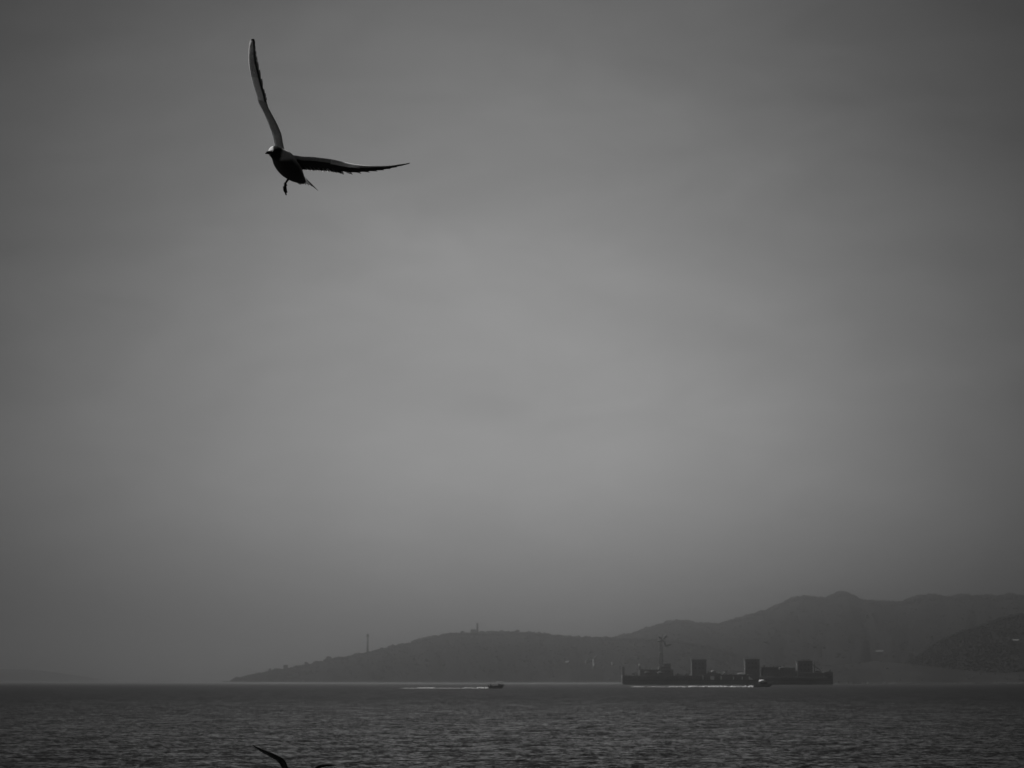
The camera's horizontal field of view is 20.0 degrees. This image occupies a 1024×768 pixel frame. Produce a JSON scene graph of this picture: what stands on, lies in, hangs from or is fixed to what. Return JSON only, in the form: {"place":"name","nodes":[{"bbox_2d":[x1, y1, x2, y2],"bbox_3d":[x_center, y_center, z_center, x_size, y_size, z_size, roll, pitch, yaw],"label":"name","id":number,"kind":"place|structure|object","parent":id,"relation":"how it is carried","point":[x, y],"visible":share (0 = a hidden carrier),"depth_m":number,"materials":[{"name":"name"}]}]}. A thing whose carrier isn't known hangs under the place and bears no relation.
{"place":"outdoors","nodes":[
{"label":"outdoors","id":0,"kind":"place"},
{"bbox_2d":[252,745,336,767],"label":"gull","id":1,"kind":"object","parent":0,"point":[281,761],"visible":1,"depth_m":17.02,"materials":[{"name":"black"}]},
{"bbox_2d":[249,39,409,194],"bbox_3d":[-0.769,-1.060,11.711,0.632,0.631,0.352,3,-6,-24],"label":"gull","id":2,"kind":"object","parent":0,"point":[288,165],"visible":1,"depth_m":11.58,"materials":[{"name":"black"}]},
{"bbox_2d":[237,634,762,681],"bbox_3d":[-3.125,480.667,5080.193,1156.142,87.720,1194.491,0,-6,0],"label":"headland","id":3,"kind":"structure","parent":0,"point":[506,675],"depth_m":4755.50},
{"bbox_2d":[366,634,368,651],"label":"beacon tower","id":4,"kind":"structure","parent":3,"relation":"on","point":[367,635],"depth_m":5024.44,"materials":[{"name":"concrete"}]},
{"bbox_2d":[471,622,478,632],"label":"hilltop building","id":5,"kind":"structure","parent":3,"relation":"on","point":[474,630],"depth_m":5028.07,"materials":[{"name":"concrete"}]},
{"bbox_2d":[230,630,736,680],"bbox_3d":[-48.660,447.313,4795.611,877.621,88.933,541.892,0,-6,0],"label":"woodland","id":6,"kind":"object","parent":3,"relation":"on","point":[294,669],"visible":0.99,"depth_m":4901.89,"materials":[{"name":"plant"}]},
{"bbox_2d":[0,680,1023,767],"bbox_3d":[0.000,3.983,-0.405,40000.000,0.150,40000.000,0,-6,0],"label":"water","id":7,"kind":"structure","parent":0,"point":[145,724],"depth_m":253.57,"materials":[{"name":"black liquid"}]},
{"bbox_2d":[222,680,620,681],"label":"rocks","id":8,"kind":"object","parent":7,"relation":"in","point":[428,681],"visible":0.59,"depth_m":4523.67,"materials":[{"name":"grey stone"}]},
{"bbox_2d":[399,687,488,688],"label":"wake","id":9,"kind":"object","parent":7,"relation":"on","point":[449,688],"visible":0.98,"depth_m":1289.66,"materials":[{"name":"white liquid"}]},
{"bbox_2d":[488,684,503,687],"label":"motorboat","id":10,"kind":"object","parent":7,"relation":"on","point":[497,686],"visible":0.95,"depth_m":1292.17,"materials":[{"name":"black"}]},
{"bbox_2d":[633,685,752,686],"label":"wake","id":11,"kind":"object","parent":7,"relation":"on","point":[702,686],"visible":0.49,"depth_m":1533.99,"materials":[{"name":"white liquid"}]},
{"bbox_2d":[621,634,832,684],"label":"ship","id":12,"kind":"object","parent":7,"relation":"on","point":[804,674],"visible":1,"depth_m":2246.28,"materials":[{"name":"paint"}]},
{"bbox_2d":[753,680,772,686],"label":"motorboat","id":13,"kind":"object","parent":7,"relation":"on","point":[763,683],"visible":0.97,"depth_m":1530.91,"materials":[{"name":"black"}]},
{"bbox_2d":[0,0,1023,679],"label":"sky","id":14,"kind":"structure","parent":0,"point":[657,311],"materials":[{"name":"grey"}]},
{"bbox_2d":[625,595,1023,666],"bbox_3d":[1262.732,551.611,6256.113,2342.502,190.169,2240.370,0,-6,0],"label":"mountain","id":15,"kind":"structure","parent":0,"point":[851,621],"depth_m":5799.19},
{"bbox_2d":[615,591,1023,666],"bbox_3d":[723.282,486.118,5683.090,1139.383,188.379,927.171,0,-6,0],"label":"woodland","id":16,"kind":"object","parent":15,"relation":"on","point":[953,598],"visible":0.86,"depth_m":6044.90,"materials":[{"name":"plant"}]},
{"bbox_2d":[689,661,1023,682],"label":"hill","id":17,"kind":"structure","parent":0,"point":[872,671],"depth_m":2974.89,"materials":[{"name":"grey plant"}]},
{"bbox_2d":[918,617,1023,672],"bbox_3d":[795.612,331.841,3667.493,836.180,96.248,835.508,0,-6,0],"label":"hill","id":18,"kind":"structure","parent":0,"point":[995,636],"depth_m":3467.82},
{"bbox_2d":[904,613,1023,672],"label":"woodland","id":19,"kind":"object","parent":18,"relation":"on","point":[939,653],"visible":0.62,"depth_m":3511.56,"materials":[{"name":"plant"}]}
]}

